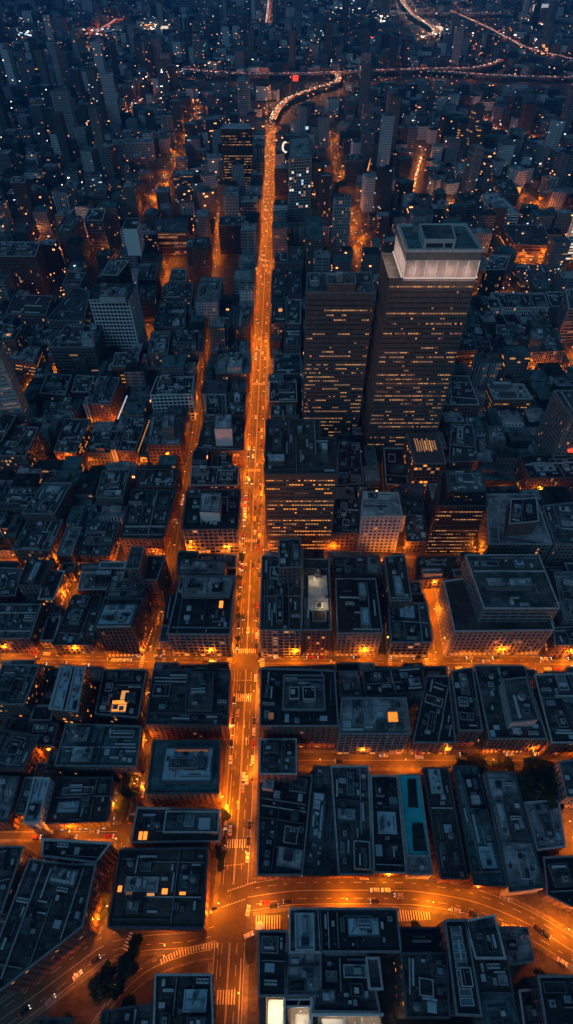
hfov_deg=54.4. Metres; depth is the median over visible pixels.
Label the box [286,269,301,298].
building
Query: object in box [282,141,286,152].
crescent sign
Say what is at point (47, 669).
building
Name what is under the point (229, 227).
building
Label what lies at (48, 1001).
car
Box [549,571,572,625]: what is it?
building
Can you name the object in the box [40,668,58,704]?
building
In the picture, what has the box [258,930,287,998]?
building
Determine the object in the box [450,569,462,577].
building
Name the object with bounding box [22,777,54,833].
building
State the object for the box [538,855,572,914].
building
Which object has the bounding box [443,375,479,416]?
building
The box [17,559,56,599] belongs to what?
building
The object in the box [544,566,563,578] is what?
building
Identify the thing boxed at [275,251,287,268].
building
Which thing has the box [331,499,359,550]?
building
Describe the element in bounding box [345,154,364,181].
building
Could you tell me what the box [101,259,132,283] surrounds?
building
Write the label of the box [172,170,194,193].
building
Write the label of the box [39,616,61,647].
building
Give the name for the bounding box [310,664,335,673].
building
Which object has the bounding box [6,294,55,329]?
building
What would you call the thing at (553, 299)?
building
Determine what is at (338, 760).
car
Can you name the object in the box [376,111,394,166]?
building
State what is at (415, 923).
tree
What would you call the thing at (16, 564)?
building
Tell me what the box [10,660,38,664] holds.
building
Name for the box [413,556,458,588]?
building
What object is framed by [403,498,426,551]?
building
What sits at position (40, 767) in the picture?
building
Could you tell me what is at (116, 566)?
building
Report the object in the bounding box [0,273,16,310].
building
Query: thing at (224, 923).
road
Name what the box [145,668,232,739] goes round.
building
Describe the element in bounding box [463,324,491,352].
building
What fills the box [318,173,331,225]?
building
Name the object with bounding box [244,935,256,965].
traffic island
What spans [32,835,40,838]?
car
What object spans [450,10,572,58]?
road
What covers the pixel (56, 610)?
building
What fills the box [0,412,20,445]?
building
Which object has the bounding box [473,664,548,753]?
building
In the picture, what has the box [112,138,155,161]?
building
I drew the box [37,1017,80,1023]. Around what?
building
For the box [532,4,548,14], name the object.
advertising screen
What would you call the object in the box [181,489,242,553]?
building
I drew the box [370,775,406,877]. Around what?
building
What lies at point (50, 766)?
building
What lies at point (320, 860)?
building
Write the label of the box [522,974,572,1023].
building
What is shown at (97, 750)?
building
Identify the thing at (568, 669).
building
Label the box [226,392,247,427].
building
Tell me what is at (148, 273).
building
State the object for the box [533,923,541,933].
car
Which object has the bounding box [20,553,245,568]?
road
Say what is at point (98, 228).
building
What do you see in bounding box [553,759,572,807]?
building
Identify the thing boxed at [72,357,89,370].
building
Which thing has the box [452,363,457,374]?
building
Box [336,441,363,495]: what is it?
building
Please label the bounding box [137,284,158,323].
building
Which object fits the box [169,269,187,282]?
building
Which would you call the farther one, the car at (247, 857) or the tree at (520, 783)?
the tree at (520, 783)
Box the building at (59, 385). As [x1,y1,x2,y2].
[39,373,73,403]
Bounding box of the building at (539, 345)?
[514,327,565,368]
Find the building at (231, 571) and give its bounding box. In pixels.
[227,569,236,580]
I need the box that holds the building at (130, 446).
[118,417,149,465]
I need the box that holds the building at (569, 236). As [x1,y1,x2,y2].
[565,218,572,262]
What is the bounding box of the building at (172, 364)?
[160,355,187,375]
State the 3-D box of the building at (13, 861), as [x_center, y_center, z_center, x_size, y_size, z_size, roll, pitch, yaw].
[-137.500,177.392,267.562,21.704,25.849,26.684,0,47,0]
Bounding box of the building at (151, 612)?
[146,605,154,624]
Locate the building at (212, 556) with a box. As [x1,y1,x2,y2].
[199,554,223,559]
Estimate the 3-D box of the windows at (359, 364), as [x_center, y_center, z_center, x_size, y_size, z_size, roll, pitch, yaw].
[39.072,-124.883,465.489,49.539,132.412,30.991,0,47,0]
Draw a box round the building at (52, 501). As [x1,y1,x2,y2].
[21,482,75,526]
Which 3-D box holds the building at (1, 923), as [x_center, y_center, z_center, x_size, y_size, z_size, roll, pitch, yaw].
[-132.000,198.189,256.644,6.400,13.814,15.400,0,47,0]
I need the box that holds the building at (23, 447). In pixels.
[0,425,48,470]
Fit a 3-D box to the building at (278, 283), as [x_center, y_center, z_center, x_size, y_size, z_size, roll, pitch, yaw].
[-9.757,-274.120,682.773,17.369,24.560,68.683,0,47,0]
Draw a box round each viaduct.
[179,59,504,79]
[269,74,341,125]
[396,12,512,16]
[400,0,439,40]
[408,70,572,81]
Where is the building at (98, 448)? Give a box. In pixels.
[86,431,114,463]
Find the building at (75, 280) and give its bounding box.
[62,271,90,295]
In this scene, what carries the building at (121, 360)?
on the ground
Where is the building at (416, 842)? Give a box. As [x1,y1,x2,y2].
[397,773,432,878]
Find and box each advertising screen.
[293,75,297,105]
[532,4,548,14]
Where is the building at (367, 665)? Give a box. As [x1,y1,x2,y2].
[359,662,374,679]
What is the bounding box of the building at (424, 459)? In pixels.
[402,433,446,495]
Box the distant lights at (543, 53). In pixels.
[7,1,570,297]
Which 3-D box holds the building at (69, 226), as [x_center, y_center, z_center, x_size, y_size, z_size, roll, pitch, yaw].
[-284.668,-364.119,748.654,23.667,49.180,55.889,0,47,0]
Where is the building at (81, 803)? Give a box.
[45,777,118,830]
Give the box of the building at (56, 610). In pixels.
[46,605,64,617]
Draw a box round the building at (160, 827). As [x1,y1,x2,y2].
[130,807,221,847]
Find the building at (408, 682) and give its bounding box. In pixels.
[360,665,425,709]
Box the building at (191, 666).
[179,664,207,668]
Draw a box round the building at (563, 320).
[554,288,572,342]
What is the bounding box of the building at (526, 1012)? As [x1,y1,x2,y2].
[514,988,536,1023]
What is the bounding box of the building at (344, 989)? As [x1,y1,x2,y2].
[311,953,380,1013]
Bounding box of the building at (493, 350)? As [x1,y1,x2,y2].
[478,346,500,354]
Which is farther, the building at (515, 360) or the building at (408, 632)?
the building at (515, 360)
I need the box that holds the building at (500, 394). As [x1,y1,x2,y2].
[482,381,532,412]
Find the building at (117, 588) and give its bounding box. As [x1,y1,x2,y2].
[105,580,151,604]
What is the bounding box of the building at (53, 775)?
[41,771,63,782]
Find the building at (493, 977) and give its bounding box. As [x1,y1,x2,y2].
[474,958,513,994]
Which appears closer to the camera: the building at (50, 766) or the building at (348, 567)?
the building at (50, 766)
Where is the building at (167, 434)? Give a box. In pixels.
[145,414,187,465]
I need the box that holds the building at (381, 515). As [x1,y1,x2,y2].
[357,491,403,551]
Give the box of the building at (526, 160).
[520,156,532,164]
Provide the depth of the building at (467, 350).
571.36 m
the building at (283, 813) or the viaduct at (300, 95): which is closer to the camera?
the building at (283, 813)
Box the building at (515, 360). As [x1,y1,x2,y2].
[499,346,530,379]
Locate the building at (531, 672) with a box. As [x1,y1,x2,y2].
[526,668,536,679]
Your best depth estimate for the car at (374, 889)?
275.11 m
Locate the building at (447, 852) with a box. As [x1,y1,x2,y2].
[419,767,468,883]
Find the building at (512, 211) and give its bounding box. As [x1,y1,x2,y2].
[480,192,518,223]
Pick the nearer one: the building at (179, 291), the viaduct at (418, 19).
the building at (179, 291)
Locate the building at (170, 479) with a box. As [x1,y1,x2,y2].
[136,469,182,498]
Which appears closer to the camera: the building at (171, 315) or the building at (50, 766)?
the building at (50, 766)
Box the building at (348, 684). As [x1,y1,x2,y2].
[337,671,362,711]
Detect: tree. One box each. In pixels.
[62,1012,73,1016]
[87,972,109,1006]
[99,903,109,917]
[99,960,116,984]
[101,891,110,904]
[103,877,108,890]
[103,972,126,999]
[114,802,127,812]
[116,790,129,803]
[116,953,139,977]
[119,776,132,791]
[120,994,136,1006]
[122,773,136,778]
[124,942,140,958]
[126,786,139,797]
[128,933,142,946]
[215,840,224,849]
[215,847,226,857]
[217,853,225,865]
[217,861,224,871]
[221,808,230,821]
[238,552,245,561]
[411,919,421,926]
[454,758,466,764]
[466,755,481,765]
[476,759,488,773]
[480,755,489,763]
[491,757,505,770]
[502,757,514,770]
[516,773,529,799]
[518,765,535,785]
[519,776,544,800]
[523,756,539,773]
[523,763,552,791]
[533,792,557,809]
[533,966,545,974]
[534,756,552,770]
[534,775,556,802]
[545,765,556,784]
[548,780,558,799]
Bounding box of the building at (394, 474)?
[381,448,407,491]
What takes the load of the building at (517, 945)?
on the ground
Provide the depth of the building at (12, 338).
561.16 m
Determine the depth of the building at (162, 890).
262.05 m
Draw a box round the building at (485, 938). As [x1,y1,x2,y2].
[465,914,506,959]
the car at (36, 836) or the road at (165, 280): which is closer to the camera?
the car at (36, 836)
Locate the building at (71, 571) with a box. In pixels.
[60,562,79,583]
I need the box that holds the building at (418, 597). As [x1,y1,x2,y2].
[412,593,425,602]
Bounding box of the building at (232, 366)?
[215,350,252,391]
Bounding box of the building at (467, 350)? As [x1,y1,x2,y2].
[455,334,477,367]
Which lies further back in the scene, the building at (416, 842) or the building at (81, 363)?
the building at (81, 363)
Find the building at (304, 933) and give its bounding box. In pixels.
[289,908,321,953]
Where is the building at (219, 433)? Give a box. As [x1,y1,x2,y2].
[196,414,246,466]
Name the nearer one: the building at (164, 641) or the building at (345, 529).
the building at (164, 641)
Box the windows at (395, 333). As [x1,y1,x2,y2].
[369,333,460,447]
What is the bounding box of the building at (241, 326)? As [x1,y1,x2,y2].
[230,305,252,346]
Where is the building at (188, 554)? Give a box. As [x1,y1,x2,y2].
[176,551,199,569]
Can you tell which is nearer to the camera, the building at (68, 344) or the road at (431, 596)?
the road at (431, 596)
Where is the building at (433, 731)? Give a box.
[408,675,455,754]
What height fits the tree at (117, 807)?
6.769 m
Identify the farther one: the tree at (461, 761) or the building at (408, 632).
the building at (408, 632)
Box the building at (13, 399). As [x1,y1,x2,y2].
[0,342,33,425]
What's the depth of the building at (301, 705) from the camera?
307.51 m
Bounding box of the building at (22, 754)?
[0,729,46,779]
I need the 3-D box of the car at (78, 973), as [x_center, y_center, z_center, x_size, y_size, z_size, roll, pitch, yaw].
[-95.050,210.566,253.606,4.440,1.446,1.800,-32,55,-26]
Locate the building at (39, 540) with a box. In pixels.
[12,519,65,567]
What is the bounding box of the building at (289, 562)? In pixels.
[278,538,301,583]
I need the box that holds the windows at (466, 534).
[426,534,474,551]
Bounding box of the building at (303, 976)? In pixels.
[285,952,321,997]
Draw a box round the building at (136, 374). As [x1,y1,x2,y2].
[124,361,148,389]
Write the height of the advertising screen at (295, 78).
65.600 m
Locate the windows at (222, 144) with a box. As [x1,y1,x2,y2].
[222,144,252,188]
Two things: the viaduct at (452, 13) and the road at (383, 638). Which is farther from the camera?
the viaduct at (452, 13)
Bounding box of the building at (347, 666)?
[335,662,360,681]
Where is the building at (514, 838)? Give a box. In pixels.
[480,771,545,895]
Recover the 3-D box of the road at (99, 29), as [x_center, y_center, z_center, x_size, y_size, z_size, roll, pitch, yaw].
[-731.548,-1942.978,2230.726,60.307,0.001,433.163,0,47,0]
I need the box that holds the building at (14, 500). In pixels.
[0,486,39,514]
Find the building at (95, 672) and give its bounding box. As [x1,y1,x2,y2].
[86,666,103,686]
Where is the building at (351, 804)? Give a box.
[330,765,372,878]
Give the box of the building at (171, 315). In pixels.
[153,300,188,334]
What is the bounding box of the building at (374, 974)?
[365,957,383,991]
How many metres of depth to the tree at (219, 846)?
285.65 m
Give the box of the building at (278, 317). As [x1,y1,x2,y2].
[271,298,285,347]
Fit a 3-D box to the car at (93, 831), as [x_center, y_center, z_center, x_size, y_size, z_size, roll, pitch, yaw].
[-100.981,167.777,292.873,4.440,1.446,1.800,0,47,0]
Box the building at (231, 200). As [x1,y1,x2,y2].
[223,187,239,215]
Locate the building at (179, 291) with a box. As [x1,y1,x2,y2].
[161,282,194,309]
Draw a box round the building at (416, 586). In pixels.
[410,581,422,592]
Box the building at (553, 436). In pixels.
[534,390,572,456]
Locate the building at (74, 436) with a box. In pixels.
[54,418,92,459]
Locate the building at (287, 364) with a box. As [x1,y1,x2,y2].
[273,353,300,389]
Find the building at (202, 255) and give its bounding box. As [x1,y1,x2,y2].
[192,237,212,276]
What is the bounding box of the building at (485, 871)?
[449,765,506,890]
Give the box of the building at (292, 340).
[283,327,300,352]
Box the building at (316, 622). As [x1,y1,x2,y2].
[301,558,331,655]
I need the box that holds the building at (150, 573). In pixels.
[122,545,171,604]
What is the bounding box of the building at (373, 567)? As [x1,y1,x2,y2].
[365,556,382,592]
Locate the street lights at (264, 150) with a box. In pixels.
[0,0,572,532]
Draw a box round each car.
[19,1005,29,1016]
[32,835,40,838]
[45,994,55,1005]
[68,835,76,838]
[72,970,82,980]
[90,830,98,833]
[90,955,100,964]
[105,834,113,838]
[128,814,133,823]
[228,826,231,834]
[244,931,253,938]
[245,905,250,915]
[246,853,249,862]
[247,836,249,845]
[250,773,253,781]
[261,901,269,904]
[269,903,277,908]
[283,899,291,903]
[335,759,342,762]
[370,888,379,891]
[370,899,379,903]
[381,888,390,891]
[394,893,402,897]
[451,907,460,912]
[460,752,467,755]
[468,911,477,917]
[500,894,508,901]
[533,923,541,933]
[542,928,550,938]
[557,957,567,966]
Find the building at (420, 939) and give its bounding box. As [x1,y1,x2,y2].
[395,927,441,956]
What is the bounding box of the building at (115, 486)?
[95,469,135,509]
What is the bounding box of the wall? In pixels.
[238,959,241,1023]
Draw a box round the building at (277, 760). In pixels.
[259,738,297,782]
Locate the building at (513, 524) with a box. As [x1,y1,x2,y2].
[478,494,552,561]
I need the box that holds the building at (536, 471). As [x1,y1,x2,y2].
[514,453,572,489]
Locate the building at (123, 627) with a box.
[93,597,153,657]
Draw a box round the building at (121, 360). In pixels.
[112,349,140,383]
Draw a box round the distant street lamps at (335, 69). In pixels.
[88,1,549,144]
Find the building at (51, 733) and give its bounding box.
[28,722,62,754]
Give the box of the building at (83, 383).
[71,375,95,394]
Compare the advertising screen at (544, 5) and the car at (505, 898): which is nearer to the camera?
the car at (505, 898)
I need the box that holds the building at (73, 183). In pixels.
[63,180,80,194]
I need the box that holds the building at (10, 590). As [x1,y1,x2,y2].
[0,567,23,601]
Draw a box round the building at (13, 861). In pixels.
[0,846,38,918]
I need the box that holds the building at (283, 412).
[271,405,295,418]
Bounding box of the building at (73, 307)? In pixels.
[46,288,92,330]
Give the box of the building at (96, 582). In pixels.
[77,570,123,597]
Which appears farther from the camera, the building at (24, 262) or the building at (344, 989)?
the building at (24, 262)
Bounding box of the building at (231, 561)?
[224,554,237,573]
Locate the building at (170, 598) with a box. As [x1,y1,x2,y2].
[162,594,175,624]
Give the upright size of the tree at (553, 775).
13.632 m
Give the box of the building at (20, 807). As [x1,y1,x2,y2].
[13,777,32,819]
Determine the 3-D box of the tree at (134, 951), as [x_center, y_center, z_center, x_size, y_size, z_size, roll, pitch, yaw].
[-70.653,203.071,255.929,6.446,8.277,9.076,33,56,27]
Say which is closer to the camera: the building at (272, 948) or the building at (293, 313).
the building at (272, 948)
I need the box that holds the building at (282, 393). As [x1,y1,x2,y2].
[269,381,296,418]
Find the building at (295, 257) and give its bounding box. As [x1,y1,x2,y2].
[289,246,302,282]
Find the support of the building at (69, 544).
on the ground
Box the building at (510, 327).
[492,322,524,339]
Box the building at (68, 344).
[48,323,107,373]
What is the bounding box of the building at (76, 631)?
[51,595,102,653]
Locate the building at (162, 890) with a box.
[107,847,211,932]
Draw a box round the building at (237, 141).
[220,123,253,190]
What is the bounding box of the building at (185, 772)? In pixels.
[146,740,222,804]
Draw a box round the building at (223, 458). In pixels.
[210,452,232,465]
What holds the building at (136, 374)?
on the ground
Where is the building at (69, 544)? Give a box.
[55,525,83,567]
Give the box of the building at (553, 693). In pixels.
[530,672,572,756]
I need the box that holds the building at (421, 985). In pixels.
[392,952,450,1018]
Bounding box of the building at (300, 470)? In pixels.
[264,419,337,552]
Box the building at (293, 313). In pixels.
[286,299,300,327]
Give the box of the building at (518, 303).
[490,292,549,316]
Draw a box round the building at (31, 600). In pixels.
[26,597,39,602]
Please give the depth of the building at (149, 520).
418.24 m
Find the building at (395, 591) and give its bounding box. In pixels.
[380,554,412,624]
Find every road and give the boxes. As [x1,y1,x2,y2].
[0,653,572,670]
[0,824,121,838]
[0,904,243,1023]
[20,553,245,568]
[39,235,57,238]
[85,19,119,34]
[88,466,190,470]
[93,941,220,1023]
[106,198,220,927]
[142,106,201,217]
[145,257,176,337]
[212,121,275,1023]
[238,877,572,967]
[246,548,478,558]
[265,0,270,21]
[298,753,572,767]
[329,128,344,181]
[351,203,363,271]
[377,554,387,658]
[413,153,423,191]
[425,588,445,658]
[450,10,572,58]
[483,117,538,136]
[515,258,542,260]
[520,191,569,226]
[562,342,572,364]
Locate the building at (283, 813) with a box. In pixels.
[257,775,312,879]
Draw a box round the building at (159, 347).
[148,331,171,366]
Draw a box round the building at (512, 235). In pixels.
[499,224,549,257]
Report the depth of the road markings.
277.90 m
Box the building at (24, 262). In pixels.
[0,242,51,294]
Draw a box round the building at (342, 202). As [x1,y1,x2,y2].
[330,193,351,256]
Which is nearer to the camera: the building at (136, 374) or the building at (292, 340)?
the building at (136, 374)
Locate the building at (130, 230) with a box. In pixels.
[119,218,147,258]
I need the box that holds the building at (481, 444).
[476,437,494,456]
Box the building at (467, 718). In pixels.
[449,667,482,745]
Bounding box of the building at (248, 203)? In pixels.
[239,196,257,215]
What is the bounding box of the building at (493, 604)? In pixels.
[434,554,560,655]
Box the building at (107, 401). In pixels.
[90,376,126,420]
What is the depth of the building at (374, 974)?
235.03 m
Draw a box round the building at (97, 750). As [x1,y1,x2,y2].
[54,723,147,777]
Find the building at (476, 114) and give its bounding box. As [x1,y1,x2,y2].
[460,103,485,161]
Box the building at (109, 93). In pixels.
[99,72,120,131]
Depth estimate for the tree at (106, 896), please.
268.93 m
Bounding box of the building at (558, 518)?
[541,502,572,565]
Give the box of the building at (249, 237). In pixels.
[240,221,258,260]
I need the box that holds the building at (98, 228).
[84,208,112,253]
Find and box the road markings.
[0,222,572,1023]
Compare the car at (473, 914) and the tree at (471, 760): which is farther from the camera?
the tree at (471, 760)
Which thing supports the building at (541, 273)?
on the ground
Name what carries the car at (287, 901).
on the road at (354, 892)
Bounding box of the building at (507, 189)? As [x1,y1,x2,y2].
[493,179,519,207]
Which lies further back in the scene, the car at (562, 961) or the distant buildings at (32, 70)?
the distant buildings at (32, 70)
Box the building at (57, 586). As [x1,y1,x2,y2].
[37,570,71,610]
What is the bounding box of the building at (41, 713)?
[29,705,59,724]
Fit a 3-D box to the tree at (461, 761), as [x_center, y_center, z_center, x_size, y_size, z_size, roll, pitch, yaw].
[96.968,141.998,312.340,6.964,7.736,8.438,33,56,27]
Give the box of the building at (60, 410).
[38,397,85,426]
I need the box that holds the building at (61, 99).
[50,86,76,138]
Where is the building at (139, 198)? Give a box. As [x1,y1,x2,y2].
[136,186,141,211]
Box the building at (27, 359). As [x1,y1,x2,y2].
[8,345,45,380]
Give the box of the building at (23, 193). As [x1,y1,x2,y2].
[10,175,35,220]
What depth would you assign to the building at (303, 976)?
236.13 m
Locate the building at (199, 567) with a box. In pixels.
[177,559,226,579]
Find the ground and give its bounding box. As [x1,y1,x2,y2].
[0,0,572,1023]
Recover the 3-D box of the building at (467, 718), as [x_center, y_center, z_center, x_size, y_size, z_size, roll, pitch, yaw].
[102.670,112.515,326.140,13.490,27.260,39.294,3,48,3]
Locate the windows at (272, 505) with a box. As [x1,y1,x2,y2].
[267,505,332,551]
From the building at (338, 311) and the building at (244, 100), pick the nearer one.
the building at (338, 311)
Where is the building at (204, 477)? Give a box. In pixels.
[189,463,240,489]
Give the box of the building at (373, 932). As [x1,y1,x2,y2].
[318,908,401,957]
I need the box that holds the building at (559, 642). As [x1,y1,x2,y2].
[544,626,572,657]
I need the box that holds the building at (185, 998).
[153,973,217,1023]
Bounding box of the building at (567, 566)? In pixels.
[562,562,572,570]
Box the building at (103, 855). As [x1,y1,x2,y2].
[40,838,118,872]
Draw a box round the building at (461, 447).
[444,423,478,469]
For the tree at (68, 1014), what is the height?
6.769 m
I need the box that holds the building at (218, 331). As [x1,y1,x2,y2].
[209,317,226,348]
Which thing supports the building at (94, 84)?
on the ground
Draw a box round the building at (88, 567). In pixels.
[78,563,98,573]
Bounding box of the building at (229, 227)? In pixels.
[218,216,245,253]
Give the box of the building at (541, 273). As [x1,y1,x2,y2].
[511,263,551,290]
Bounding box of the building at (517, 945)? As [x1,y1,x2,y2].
[498,926,535,965]
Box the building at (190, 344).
[171,327,204,369]
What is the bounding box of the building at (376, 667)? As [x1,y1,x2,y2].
[375,666,401,668]
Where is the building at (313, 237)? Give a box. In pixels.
[304,216,323,281]
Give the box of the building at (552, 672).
[542,671,562,673]
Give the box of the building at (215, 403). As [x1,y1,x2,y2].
[205,394,225,417]
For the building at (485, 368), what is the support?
on the ground
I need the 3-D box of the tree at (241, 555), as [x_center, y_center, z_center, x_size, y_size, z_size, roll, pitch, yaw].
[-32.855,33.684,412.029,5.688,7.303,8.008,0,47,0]
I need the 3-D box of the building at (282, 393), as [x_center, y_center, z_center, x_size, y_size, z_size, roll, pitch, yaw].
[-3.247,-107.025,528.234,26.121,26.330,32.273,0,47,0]
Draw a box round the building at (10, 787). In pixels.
[0,775,22,829]
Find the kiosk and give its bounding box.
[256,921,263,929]
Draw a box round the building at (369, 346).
[367,330,371,363]
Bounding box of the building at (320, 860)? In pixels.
[302,765,338,878]
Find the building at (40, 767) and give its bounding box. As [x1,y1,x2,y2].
[33,762,46,776]
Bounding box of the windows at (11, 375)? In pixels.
[1,375,28,424]
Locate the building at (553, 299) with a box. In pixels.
[545,292,563,322]
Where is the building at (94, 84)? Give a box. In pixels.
[85,67,103,104]
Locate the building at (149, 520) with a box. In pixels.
[119,488,179,555]
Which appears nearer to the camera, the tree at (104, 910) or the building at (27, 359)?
the tree at (104, 910)
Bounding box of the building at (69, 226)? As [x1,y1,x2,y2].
[55,214,90,267]
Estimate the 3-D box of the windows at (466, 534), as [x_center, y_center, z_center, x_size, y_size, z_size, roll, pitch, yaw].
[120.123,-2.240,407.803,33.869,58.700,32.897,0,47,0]
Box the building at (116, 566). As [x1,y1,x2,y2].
[98,561,126,571]
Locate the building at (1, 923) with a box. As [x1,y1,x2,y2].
[0,920,4,931]
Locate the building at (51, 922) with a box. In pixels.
[0,858,109,993]
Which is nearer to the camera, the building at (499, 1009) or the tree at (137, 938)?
the building at (499, 1009)
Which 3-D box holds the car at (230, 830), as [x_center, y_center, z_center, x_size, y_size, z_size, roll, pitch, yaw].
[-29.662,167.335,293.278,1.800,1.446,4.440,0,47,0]
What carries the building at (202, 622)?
on the ground
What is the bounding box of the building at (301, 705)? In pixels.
[259,667,338,747]
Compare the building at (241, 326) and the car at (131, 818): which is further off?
the building at (241, 326)
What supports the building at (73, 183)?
on the ground
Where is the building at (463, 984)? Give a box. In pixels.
[435,919,482,1016]
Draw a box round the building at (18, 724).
[3,717,30,732]
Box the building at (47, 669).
[40,665,54,677]
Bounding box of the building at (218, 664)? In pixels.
[207,662,228,667]
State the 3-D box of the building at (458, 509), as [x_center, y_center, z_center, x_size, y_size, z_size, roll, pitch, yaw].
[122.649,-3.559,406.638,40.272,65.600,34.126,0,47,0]
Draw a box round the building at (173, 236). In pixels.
[154,219,189,256]
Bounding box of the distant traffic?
[39,0,571,250]
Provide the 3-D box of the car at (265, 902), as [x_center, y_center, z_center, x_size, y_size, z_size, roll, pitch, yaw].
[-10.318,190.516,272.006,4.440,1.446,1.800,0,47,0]
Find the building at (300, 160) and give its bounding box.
[289,137,311,221]
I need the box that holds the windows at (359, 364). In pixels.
[304,364,364,435]
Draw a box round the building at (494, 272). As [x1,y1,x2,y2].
[478,254,509,295]
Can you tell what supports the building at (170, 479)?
on the ground
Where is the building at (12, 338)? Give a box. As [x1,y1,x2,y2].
[0,323,28,353]
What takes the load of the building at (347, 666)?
on the ground
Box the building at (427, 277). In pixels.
[360,221,483,455]
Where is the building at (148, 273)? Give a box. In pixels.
[137,263,161,299]
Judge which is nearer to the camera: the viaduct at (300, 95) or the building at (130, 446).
the building at (130, 446)
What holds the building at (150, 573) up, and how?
on the ground
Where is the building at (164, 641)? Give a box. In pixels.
[159,625,171,651]
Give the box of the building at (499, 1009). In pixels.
[468,995,519,1023]
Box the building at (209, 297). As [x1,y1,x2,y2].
[195,277,223,325]
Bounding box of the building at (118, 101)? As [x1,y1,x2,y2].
[116,95,120,111]
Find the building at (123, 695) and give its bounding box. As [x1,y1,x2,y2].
[94,669,150,727]
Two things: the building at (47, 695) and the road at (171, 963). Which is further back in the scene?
the building at (47, 695)
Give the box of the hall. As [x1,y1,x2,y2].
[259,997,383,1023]
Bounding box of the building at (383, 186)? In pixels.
[372,165,393,211]
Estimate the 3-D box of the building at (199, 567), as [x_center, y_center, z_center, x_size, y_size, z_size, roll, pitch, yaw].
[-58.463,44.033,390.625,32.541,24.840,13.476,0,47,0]
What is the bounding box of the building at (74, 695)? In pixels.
[48,665,97,727]
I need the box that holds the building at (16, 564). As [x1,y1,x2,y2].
[0,561,22,568]
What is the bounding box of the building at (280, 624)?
[259,555,302,656]
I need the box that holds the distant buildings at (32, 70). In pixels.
[0,0,572,572]
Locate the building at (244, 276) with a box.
[234,270,255,303]
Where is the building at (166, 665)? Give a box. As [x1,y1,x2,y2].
[154,662,179,668]
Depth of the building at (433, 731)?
317.01 m
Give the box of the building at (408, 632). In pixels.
[385,602,433,657]
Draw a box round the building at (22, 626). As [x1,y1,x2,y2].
[0,603,46,652]
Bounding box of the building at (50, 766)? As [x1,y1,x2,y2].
[44,750,60,772]
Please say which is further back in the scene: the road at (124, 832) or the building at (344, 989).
the road at (124, 832)
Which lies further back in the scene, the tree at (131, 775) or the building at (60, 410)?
the building at (60, 410)
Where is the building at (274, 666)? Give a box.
[262,666,285,667]
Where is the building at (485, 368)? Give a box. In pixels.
[469,352,502,387]
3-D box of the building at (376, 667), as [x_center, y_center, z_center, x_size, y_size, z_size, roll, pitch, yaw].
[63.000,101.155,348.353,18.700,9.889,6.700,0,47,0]
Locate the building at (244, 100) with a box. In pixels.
[237,77,250,122]
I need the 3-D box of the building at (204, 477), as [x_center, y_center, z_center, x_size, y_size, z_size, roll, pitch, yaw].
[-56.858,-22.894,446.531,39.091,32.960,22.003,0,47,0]
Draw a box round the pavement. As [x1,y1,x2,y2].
[0,106,572,1023]
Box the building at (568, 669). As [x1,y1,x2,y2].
[563,666,572,672]
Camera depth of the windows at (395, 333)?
437.15 m
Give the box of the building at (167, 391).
[149,375,197,419]
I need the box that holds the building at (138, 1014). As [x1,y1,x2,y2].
[99,1002,152,1023]
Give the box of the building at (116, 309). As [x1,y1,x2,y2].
[88,283,147,350]
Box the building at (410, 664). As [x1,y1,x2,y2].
[402,663,424,672]
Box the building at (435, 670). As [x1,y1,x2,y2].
[424,666,447,678]
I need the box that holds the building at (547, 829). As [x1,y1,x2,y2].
[524,799,566,853]
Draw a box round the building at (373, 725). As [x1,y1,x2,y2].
[335,697,410,754]
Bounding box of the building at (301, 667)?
[286,666,310,668]
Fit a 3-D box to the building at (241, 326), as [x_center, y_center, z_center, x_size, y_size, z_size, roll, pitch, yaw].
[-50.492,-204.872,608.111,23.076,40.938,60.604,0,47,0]
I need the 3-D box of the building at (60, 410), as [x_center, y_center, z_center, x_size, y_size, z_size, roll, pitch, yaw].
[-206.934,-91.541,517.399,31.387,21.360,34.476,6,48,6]
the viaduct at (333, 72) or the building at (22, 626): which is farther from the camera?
the viaduct at (333, 72)
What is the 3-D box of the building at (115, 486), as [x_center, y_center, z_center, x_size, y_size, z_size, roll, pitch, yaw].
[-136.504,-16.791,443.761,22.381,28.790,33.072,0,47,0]
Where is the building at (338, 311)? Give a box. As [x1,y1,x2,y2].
[302,271,375,436]
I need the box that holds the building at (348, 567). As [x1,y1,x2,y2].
[331,556,366,594]
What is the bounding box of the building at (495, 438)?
[485,424,506,450]
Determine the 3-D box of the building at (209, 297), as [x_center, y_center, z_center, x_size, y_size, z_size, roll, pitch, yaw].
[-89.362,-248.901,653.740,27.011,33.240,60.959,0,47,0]
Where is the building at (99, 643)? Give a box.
[95,635,103,647]
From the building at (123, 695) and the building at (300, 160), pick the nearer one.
the building at (123, 695)
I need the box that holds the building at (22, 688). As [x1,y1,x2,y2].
[0,664,47,721]
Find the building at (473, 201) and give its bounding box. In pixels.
[455,192,483,216]
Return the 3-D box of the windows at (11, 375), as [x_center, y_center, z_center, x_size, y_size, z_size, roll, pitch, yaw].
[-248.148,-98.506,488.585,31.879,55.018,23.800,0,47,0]
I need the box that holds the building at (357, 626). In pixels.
[333,578,382,656]
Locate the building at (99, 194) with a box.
[78,185,109,205]
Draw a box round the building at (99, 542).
[74,522,120,564]
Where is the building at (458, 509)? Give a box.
[423,470,487,552]
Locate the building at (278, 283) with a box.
[271,269,285,296]
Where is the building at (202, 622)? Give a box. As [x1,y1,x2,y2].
[166,575,237,656]
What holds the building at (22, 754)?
on the ground

